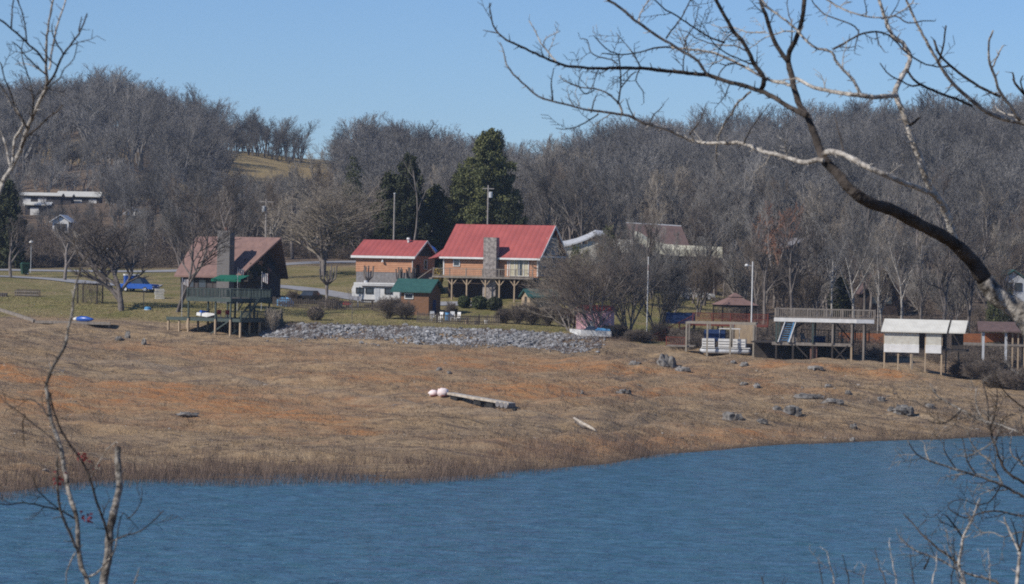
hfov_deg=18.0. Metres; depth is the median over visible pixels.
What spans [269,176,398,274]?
bare tree
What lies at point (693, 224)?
bare tree
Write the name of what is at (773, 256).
bare tree
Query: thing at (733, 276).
bare tree
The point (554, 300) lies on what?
bare tree
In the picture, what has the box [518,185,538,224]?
bare tree
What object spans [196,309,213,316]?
jet ski
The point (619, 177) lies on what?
bare tree
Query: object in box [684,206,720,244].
bare tree
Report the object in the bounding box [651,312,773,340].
red railed deck
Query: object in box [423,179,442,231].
bare tree
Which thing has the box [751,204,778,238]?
bare tree
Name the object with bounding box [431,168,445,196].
bare tree
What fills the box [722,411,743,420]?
rock
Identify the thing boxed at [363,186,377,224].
bare tree
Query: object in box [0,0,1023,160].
sky
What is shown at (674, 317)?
navy screen
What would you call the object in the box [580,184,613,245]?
bare tree
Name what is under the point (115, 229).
bare tree
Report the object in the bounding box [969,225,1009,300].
bare tree
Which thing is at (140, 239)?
bare tree
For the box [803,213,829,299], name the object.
bare tree
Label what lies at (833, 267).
bare tree
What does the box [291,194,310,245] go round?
bare tree
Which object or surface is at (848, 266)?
bare tree
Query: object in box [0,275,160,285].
driveway
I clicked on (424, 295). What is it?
garden shed
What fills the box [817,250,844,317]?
bare tree
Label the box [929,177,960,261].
bare tree
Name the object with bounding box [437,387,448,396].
buoy sack
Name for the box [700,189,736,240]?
bare tree
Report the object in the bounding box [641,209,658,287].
bare tree
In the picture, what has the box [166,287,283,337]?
covered dock
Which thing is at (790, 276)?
bare tree
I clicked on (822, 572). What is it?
young shoot
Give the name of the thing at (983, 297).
bare tree
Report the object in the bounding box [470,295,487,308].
clipped bush
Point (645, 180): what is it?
bare tree
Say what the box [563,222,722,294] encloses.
ranch house
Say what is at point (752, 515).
water
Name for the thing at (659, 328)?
bare bush
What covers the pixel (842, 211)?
bare tree
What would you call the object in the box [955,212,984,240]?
bare tree
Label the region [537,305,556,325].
bare bush
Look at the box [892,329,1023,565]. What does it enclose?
twiggy shrub
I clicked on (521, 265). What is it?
patio door
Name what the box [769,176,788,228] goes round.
bare tree
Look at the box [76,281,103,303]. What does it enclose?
arbor
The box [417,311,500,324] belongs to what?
picket fence
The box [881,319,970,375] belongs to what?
boathouse
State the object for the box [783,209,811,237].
bare tree
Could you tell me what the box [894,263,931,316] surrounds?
bare tree
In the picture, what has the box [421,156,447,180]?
bare tree
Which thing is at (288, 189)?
bare tree
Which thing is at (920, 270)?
bare tree
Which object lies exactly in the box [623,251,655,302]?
bare tree
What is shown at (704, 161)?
bare tree
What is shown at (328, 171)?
bare tree
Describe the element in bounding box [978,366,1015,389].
bare bush
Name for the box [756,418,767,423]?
rock
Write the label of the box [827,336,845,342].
picnic table
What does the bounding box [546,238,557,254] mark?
gable window
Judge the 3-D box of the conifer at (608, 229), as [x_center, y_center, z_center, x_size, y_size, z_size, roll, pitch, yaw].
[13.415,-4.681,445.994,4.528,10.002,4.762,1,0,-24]
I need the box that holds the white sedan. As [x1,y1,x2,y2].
[681,289,714,299]
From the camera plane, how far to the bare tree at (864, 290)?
424.13 m
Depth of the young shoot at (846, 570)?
20.39 m
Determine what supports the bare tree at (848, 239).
on the ground at (350, 402)
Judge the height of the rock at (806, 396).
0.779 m
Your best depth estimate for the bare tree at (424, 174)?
510.08 m
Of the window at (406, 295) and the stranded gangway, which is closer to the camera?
the stranded gangway
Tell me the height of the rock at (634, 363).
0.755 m
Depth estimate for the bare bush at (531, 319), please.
382.73 m
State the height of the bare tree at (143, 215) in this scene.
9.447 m
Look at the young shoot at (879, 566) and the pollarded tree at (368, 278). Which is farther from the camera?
the pollarded tree at (368, 278)
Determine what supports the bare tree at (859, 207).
on the ground at (350, 402)
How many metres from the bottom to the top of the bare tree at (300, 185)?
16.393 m
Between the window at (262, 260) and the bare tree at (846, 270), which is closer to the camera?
the window at (262, 260)
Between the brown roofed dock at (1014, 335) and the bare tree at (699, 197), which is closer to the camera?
the brown roofed dock at (1014, 335)
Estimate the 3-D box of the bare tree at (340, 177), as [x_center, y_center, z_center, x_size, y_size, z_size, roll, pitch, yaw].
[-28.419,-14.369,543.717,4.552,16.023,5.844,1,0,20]
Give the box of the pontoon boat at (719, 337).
[699,328,750,353]
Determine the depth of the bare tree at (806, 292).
402.55 m
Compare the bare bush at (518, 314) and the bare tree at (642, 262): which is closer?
the bare bush at (518, 314)
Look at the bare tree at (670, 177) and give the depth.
566.91 m
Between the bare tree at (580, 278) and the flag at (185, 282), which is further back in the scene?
the flag at (185, 282)
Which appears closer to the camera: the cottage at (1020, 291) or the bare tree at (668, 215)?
the cottage at (1020, 291)
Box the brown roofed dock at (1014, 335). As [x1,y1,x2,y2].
[963,321,1023,367]
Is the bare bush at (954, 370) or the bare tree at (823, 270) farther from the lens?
the bare tree at (823, 270)
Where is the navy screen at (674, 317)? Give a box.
[665,312,694,326]
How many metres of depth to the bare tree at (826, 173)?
571.80 m
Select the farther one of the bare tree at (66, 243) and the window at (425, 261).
the bare tree at (66, 243)
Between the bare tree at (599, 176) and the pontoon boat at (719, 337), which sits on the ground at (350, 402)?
the bare tree at (599, 176)
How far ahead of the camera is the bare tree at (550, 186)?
484.49 m
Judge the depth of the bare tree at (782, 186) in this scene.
490.48 m
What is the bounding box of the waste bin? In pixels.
[20,262,29,274]
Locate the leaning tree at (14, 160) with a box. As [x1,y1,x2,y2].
[0,0,103,388]
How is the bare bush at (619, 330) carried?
on the ground at (350, 402)
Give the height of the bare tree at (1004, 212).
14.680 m
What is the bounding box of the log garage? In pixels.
[351,238,436,284]
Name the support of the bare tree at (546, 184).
on the ground at (350, 402)
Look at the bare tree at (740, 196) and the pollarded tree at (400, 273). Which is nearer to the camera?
the pollarded tree at (400, 273)
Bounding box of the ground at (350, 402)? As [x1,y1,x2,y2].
[0,128,1023,491]
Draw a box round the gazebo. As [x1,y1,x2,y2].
[712,291,758,329]
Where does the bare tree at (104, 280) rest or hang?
on the ground at (350, 402)
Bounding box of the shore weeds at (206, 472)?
[0,422,1021,500]
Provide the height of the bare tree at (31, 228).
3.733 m
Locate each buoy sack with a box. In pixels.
[428,389,437,396]
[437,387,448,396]
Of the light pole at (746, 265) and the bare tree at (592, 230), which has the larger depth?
the bare tree at (592, 230)
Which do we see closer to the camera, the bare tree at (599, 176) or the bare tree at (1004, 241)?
the bare tree at (1004, 241)
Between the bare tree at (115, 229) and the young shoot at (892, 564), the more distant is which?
the bare tree at (115, 229)
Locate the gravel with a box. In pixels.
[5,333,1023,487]
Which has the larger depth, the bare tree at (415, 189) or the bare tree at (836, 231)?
the bare tree at (836, 231)
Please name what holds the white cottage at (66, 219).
on the ground at (350, 402)
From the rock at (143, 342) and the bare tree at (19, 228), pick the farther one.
the bare tree at (19, 228)
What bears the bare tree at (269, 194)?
on the ground at (350, 402)
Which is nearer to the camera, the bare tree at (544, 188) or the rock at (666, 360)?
the rock at (666, 360)
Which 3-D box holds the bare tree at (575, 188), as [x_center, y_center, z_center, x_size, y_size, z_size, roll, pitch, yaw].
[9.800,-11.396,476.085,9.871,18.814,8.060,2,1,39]
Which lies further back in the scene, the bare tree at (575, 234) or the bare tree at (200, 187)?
the bare tree at (200, 187)
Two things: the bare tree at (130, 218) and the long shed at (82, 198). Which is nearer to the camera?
the bare tree at (130, 218)
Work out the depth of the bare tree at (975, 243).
511.63 m
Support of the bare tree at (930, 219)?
on the ground at (350, 402)
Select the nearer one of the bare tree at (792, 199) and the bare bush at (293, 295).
the bare bush at (293, 295)
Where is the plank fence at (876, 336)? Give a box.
[838,331,883,345]
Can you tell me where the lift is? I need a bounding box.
[666,321,757,356]
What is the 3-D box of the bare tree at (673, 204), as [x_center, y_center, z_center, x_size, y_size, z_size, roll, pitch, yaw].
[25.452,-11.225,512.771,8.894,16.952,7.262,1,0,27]
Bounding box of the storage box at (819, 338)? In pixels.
[814,336,825,341]
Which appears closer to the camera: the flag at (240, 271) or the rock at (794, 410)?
the rock at (794, 410)
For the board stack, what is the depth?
404.03 m
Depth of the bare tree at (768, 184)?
526.15 m
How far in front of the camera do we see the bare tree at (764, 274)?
400.89 m
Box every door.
[30,208,38,214]
[74,199,81,202]
[416,265,419,278]
[433,300,435,313]
[509,260,528,275]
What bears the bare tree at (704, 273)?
on the ground at (350, 402)
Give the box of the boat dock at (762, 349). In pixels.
[751,307,875,360]
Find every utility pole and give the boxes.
[259,199,272,236]
[393,193,395,239]
[483,185,493,223]
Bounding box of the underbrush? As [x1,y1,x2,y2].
[0,221,1023,368]
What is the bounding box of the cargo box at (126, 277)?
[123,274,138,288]
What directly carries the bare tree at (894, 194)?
on the ground at (350, 402)
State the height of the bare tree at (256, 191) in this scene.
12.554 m
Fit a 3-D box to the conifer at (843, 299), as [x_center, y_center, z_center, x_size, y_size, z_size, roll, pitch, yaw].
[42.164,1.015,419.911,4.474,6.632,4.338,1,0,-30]
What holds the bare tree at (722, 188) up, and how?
on the ground at (350, 402)
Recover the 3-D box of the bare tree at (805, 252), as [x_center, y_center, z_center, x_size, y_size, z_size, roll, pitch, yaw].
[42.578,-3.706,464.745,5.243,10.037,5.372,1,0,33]
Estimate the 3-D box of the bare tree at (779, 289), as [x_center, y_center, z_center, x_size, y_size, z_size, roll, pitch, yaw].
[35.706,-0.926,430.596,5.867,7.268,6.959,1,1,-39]
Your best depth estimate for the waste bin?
446.54 m
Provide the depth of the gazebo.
384.56 m
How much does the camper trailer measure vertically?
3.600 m
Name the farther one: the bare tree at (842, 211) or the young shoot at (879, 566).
the bare tree at (842, 211)
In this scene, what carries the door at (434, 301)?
in the garden shed at (424, 295)
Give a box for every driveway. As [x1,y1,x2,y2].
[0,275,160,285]
[280,285,471,305]
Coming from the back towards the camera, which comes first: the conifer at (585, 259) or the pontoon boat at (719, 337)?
the conifer at (585, 259)
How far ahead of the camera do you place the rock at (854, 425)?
298.94 m
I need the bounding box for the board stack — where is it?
[154,289,164,298]
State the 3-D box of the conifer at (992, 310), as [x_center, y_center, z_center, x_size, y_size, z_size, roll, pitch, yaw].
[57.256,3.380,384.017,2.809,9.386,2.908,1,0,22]
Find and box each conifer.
[0,178,31,268]
[331,156,372,258]
[368,169,410,239]
[380,151,439,261]
[421,183,453,270]
[435,128,522,261]
[442,168,474,270]
[495,195,535,277]
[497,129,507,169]
[570,244,580,285]
[579,247,592,288]
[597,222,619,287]
[820,274,853,316]
[983,282,1003,346]
[999,290,1015,343]
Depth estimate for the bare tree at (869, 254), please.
417.51 m
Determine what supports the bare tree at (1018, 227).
on the ground at (350, 402)
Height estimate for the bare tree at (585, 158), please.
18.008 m
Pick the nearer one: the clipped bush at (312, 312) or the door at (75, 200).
the clipped bush at (312, 312)
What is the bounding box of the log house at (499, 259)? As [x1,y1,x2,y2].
[417,224,569,301]
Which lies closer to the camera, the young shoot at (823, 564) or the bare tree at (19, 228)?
the young shoot at (823, 564)
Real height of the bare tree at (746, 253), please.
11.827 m
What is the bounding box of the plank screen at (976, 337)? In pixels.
[963,331,987,348]
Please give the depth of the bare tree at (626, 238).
445.77 m
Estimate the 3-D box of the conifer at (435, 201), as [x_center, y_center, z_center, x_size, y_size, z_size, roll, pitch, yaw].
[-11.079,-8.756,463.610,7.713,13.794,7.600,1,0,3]
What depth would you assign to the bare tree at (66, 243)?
431.49 m
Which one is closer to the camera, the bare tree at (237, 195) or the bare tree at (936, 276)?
the bare tree at (936, 276)
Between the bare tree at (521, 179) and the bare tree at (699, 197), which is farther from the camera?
the bare tree at (521, 179)
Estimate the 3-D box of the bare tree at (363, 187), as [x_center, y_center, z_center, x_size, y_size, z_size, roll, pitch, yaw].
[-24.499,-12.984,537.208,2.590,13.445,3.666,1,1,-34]
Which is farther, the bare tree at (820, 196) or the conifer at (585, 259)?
the bare tree at (820, 196)
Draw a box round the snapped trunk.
[88,446,184,583]
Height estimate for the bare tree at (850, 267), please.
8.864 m
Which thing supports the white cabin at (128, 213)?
on the ground at (350, 402)
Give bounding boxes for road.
[0,261,355,271]
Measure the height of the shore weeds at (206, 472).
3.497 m
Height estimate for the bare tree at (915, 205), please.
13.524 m
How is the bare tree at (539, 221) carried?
on the ground at (350, 402)
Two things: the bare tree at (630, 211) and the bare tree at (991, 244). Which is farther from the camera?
the bare tree at (630, 211)
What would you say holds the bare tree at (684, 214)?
on the ground at (350, 402)
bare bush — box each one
[261,306,281,331]
[285,290,299,303]
[316,295,341,308]
[371,294,402,318]
[389,297,419,319]
[442,301,458,319]
[492,306,512,322]
[507,302,526,323]
[522,302,542,324]
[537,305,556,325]
[553,307,571,326]
[601,323,630,337]
[620,327,657,341]
[649,320,672,340]
[667,326,685,341]
[771,309,811,330]
[943,358,984,378]
[959,359,1003,379]
[972,356,1015,371]
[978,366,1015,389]
[996,366,1023,390]
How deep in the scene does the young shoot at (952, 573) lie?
20.37 m
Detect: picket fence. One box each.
[273,296,389,310]
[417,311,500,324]
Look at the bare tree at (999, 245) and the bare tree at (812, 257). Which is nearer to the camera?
the bare tree at (812, 257)
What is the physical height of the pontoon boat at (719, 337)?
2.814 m
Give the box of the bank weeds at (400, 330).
[256,320,634,356]
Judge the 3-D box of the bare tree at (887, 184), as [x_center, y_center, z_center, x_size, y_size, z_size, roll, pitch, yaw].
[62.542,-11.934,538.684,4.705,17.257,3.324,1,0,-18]
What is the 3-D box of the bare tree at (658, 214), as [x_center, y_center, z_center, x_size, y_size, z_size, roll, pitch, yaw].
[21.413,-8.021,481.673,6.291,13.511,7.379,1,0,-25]
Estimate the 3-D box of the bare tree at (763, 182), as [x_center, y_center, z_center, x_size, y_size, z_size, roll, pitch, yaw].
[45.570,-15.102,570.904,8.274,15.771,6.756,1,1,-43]
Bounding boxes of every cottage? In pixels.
[49,215,77,231]
[995,270,1023,312]
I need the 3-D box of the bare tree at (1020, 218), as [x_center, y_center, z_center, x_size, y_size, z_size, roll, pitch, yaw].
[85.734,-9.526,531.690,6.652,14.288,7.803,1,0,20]
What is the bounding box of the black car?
[298,290,324,302]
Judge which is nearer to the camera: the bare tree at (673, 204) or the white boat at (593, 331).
the white boat at (593, 331)
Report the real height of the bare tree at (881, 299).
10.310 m
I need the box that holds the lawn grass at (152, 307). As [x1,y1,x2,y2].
[0,285,750,342]
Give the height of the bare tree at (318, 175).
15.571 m
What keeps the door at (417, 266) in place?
in the log garage
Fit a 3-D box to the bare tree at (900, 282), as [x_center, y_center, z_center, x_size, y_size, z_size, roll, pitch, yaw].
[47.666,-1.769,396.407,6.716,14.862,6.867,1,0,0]
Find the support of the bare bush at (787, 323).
on the ground at (350, 402)
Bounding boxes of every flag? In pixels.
[181,277,188,316]
[237,269,243,294]
[261,273,267,309]
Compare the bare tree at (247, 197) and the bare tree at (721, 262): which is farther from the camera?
the bare tree at (247, 197)
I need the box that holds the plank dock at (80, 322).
[35,320,115,328]
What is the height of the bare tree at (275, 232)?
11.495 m
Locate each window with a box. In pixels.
[198,279,206,287]
[256,259,263,269]
[267,259,274,276]
[404,293,413,298]
[424,260,427,269]
[453,259,459,265]
[539,258,564,275]
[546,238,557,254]
[885,296,891,303]
[1014,283,1021,290]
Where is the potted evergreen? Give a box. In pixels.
[248,259,268,284]
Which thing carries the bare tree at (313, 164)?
on the ground at (350, 402)
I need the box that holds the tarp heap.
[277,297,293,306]
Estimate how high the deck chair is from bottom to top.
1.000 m
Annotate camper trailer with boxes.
[352,280,400,306]
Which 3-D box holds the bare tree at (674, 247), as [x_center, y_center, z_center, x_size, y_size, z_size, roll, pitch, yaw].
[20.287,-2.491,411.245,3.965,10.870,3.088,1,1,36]
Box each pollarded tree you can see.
[319,261,337,307]
[363,266,373,281]
[395,267,404,278]
[406,267,415,278]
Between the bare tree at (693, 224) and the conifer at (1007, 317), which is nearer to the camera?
the conifer at (1007, 317)
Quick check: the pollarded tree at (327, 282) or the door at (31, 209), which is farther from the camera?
the door at (31, 209)
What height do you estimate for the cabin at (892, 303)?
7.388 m
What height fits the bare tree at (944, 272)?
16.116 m
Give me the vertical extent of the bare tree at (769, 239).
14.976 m
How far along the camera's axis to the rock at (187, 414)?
272.17 m
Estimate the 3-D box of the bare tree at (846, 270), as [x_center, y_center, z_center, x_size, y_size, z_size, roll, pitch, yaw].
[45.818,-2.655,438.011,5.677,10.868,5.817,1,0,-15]
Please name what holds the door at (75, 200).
in the long shed at (82, 198)
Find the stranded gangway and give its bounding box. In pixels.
[447,392,516,410]
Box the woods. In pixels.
[0,62,1023,256]
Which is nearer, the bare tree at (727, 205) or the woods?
the bare tree at (727, 205)
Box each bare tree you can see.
[5,214,41,277]
[27,221,34,234]
[46,207,93,279]
[53,201,157,310]
[54,219,66,239]
[105,223,117,235]
[121,210,153,229]
[122,202,143,233]
[122,208,154,250]
[122,227,154,253]
[131,204,162,257]
[139,195,161,238]
[152,197,200,266]
[154,209,170,246]
[160,185,247,311]
[161,173,194,226]
[163,199,184,213]
[172,182,187,254]
[181,167,213,233]
[183,162,285,236]
[200,190,235,234]
[209,197,248,236]
[218,187,229,225]
[229,176,245,227]
[235,209,264,236]
[240,189,268,236]
[241,181,260,218]
[249,180,265,236]
[251,177,292,236]
[255,168,290,236]
[258,193,291,236]
[264,177,293,210]
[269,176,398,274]
[271,211,289,239]
[272,194,293,241]
[273,155,315,258]
[282,172,295,238]
[283,188,318,254]
[288,172,329,202]
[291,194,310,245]
[296,162,332,241]
[306,149,324,234]
[309,172,334,260]
[317,164,339,201]
[331,159,351,234]
[343,206,381,250]
[344,198,364,245]
[346,289,363,313]
[354,195,376,235]
[359,174,373,207]
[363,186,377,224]
[393,149,434,239]
[411,169,430,218]
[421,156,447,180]
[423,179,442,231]
[428,164,446,184]
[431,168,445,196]
[432,148,463,195]
[439,163,455,197]
[483,163,528,210]
[511,159,528,204]
[515,159,538,189]
[515,234,616,330]
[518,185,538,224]
[519,143,554,211]
[520,148,566,193]
[523,222,651,328]
[524,152,574,230]
[525,162,562,221]
[525,184,558,224]
[526,162,573,230]
[528,175,569,224]
[529,191,562,227]
[531,142,576,186]
[533,176,588,240]
[534,134,561,181]
[541,163,593,246]
[547,152,608,243]
[556,196,592,246]
[562,164,600,244]
[575,147,596,187]
[578,227,689,330]
[580,156,613,240]
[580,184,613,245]
[583,170,631,224]
[583,218,619,241]
[586,163,633,227]
[592,228,629,263]
[601,186,643,253]
[602,157,645,226]
[603,182,631,235]
[605,166,630,203]
[616,221,640,263]
[620,174,645,237]
[623,170,674,221]
[623,249,694,324]
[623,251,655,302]
[625,174,645,222]
[626,215,645,304]
[633,194,670,254]
[634,232,664,298]
[635,163,655,206]
[639,200,671,255]
[641,199,673,223]
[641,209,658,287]
[644,170,666,212]
[647,212,667,294]
[648,164,689,223]
[648,168,689,226]
[650,162,694,206]
[654,231,689,311]
[661,160,691,214]
[663,190,691,230]
[668,192,695,228]
[675,190,720,245]
[677,243,718,303]
[678,246,725,316]
[680,172,706,210]
[680,191,704,244]
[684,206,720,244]
[686,146,742,245]
[687,185,731,246]
[688,189,743,305]
[690,236,708,309]
[694,184,723,217]
[697,168,742,232]
[700,158,722,203]
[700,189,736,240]
[702,231,721,299]
[709,240,759,315]
[712,207,746,258]
[714,159,759,230]
[717,234,736,296]
[719,213,755,248]
[719,237,746,267]
[724,270,761,309]
[731,186,783,307]
[731,200,750,308]
[732,232,787,321]
[734,231,757,271]
[744,163,779,206]
[745,221,770,244]
[748,221,792,324]
[748,239,768,301]
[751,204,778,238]
[752,200,805,308]
[753,259,795,309]
[754,170,799,223]
[756,242,800,304]
[759,188,805,237]
[762,207,827,310]
[764,178,801,227]
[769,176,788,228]
[771,179,798,235]
[782,265,824,314]
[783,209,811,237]
[783,216,835,324]
[795,235,813,272]
[796,180,844,242]
[796,181,848,243]
[799,258,837,312]
[800,227,840,307]
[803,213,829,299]
[804,236,844,308]
[805,166,847,209]
[805,186,837,238]
[808,180,840,228]
[813,212,898,327]
[814,225,854,316]
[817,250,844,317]
[825,211,857,260]
[825,233,851,293]
[831,196,858,235]
[831,237,870,288]
[833,219,865,268]
[839,184,865,279]
[839,245,858,283]
[840,212,866,264]
[843,219,878,316]
[848,220,891,318]
[858,180,883,269]
[860,252,897,327]
[863,238,893,331]
[864,224,897,272]
[871,189,904,233]
[871,222,901,269]
[873,169,899,243]
[874,224,926,318]
[876,172,916,276]
[876,214,923,273]
[881,212,920,282]
[884,240,912,286]
[888,221,914,277]
[888,229,923,315]
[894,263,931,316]
[895,231,941,318]
[899,186,939,257]
[905,193,940,261]
[909,228,942,275]
[910,173,934,293]
[911,232,930,288]
[922,264,946,299]
[922,271,978,322]
[923,212,978,319]
[923,259,953,297]
[928,226,966,313]
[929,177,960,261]
[930,166,953,250]
[938,246,978,311]
[949,229,999,326]
[953,188,983,245]
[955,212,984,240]
[956,216,982,252]
[961,241,1004,318]
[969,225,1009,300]
[975,180,1009,256]
[983,243,1022,319]
[987,223,1021,274]
[988,231,1023,275]
[990,227,1012,264]
[992,186,1011,260]
[992,249,1022,270]
[993,233,1010,267]
[1000,216,1023,274]
[1002,233,1023,271]
[1013,198,1023,238]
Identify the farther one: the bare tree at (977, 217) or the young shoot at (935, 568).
the bare tree at (977, 217)
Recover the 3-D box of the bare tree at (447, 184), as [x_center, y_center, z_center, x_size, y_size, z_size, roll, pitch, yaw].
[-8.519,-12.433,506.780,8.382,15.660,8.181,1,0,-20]
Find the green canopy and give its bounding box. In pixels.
[211,275,249,307]
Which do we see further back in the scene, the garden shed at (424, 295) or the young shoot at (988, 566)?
the garden shed at (424, 295)
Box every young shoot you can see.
[809,546,834,583]
[818,560,838,583]
[840,555,848,583]
[847,562,866,583]
[870,548,885,583]
[875,539,896,583]
[904,549,927,583]
[931,551,937,583]
[949,557,976,583]
[977,549,991,583]
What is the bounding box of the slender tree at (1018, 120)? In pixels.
[905,0,1023,125]
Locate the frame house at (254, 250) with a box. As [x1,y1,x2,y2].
[174,227,287,303]
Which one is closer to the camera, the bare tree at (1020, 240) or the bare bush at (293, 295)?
the bare bush at (293, 295)
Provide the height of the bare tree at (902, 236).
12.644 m
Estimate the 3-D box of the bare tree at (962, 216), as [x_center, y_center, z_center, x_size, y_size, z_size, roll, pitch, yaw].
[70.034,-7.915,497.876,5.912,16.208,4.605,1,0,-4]
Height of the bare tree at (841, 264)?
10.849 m
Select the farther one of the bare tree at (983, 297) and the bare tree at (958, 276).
the bare tree at (958, 276)
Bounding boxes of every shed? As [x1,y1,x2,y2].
[19,192,64,205]
[24,202,54,214]
[57,191,103,202]
[63,194,74,203]
[69,193,101,202]
[390,278,445,315]
[518,289,559,313]
[574,305,616,329]
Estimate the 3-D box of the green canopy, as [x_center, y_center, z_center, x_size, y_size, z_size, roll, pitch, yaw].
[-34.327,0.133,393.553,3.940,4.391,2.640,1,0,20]
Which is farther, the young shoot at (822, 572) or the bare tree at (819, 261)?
the bare tree at (819, 261)
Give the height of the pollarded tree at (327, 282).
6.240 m
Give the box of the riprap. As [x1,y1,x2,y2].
[259,322,605,353]
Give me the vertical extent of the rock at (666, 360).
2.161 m
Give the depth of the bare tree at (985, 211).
526.36 m
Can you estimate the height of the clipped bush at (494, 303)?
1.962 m
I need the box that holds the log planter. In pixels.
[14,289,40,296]
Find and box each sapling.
[0,231,115,583]
[997,516,1023,583]
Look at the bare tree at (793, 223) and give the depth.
495.71 m
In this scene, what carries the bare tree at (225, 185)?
on the ground at (350, 402)
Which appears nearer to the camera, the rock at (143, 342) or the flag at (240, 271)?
the rock at (143, 342)
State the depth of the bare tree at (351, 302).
380.57 m
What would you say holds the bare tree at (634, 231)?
on the ground at (350, 402)
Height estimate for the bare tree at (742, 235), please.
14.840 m
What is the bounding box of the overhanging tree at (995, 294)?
[478,0,1023,338]
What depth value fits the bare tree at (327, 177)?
490.86 m
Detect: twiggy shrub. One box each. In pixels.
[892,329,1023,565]
[896,495,998,583]
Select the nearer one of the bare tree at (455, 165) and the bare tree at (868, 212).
the bare tree at (868, 212)
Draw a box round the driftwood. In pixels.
[573,417,595,430]
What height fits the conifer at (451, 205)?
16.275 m
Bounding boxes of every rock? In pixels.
[125,331,130,337]
[141,338,146,344]
[175,412,198,416]
[616,389,631,394]
[628,361,641,364]
[656,353,676,367]
[675,366,690,371]
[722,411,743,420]
[740,362,748,366]
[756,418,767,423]
[773,405,781,410]
[783,405,801,416]
[793,393,823,398]
[807,365,823,370]
[821,398,843,404]
[850,423,856,428]
[877,396,885,401]
[892,404,913,416]
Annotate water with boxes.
[0,436,1023,583]
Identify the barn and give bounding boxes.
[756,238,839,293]
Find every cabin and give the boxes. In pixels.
[123,207,138,218]
[855,268,902,315]
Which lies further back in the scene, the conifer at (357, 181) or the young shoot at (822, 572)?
the conifer at (357, 181)
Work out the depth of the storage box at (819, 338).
353.60 m
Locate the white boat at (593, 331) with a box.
[570,326,614,336]
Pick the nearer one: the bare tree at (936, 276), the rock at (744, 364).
the rock at (744, 364)
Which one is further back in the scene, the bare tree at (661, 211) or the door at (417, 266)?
the bare tree at (661, 211)
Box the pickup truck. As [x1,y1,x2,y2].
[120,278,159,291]
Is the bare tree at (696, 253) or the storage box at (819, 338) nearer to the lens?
the storage box at (819, 338)
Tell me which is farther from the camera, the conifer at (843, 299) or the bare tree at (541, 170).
the bare tree at (541, 170)
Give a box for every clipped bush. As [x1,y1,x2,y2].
[307,306,324,320]
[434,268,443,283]
[457,295,470,307]
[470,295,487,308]
[486,296,502,310]
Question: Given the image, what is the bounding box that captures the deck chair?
[800,333,810,341]
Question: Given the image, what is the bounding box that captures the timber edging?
[0,308,34,322]
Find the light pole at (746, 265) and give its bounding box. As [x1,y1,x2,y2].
[745,261,752,321]
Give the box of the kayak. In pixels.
[73,316,93,321]
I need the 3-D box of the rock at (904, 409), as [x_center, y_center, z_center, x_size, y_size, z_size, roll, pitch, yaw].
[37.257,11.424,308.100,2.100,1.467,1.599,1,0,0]
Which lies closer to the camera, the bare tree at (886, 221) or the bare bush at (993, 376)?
the bare bush at (993, 376)
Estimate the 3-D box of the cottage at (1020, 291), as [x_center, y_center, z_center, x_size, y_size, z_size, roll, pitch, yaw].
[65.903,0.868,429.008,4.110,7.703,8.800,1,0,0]
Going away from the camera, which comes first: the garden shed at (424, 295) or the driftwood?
the driftwood
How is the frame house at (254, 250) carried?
on the ground at (350, 402)
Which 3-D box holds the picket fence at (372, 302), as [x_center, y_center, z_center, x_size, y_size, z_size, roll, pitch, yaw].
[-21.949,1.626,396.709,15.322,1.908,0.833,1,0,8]
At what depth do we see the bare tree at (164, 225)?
517.59 m
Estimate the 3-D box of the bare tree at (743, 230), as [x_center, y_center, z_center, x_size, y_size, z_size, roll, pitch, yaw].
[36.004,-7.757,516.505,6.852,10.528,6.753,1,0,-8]
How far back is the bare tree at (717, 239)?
423.45 m
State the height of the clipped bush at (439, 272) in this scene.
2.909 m
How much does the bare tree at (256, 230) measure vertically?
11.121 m
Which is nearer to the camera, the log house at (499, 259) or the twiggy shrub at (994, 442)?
the twiggy shrub at (994, 442)
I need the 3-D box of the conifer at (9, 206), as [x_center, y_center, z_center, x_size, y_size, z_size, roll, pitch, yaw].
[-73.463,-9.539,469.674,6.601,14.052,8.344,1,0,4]
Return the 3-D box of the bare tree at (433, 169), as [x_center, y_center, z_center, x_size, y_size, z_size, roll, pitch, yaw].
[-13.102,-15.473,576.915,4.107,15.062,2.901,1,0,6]
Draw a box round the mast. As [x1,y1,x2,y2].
[646,257,648,330]
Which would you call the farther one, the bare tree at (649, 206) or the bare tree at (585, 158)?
the bare tree at (585, 158)

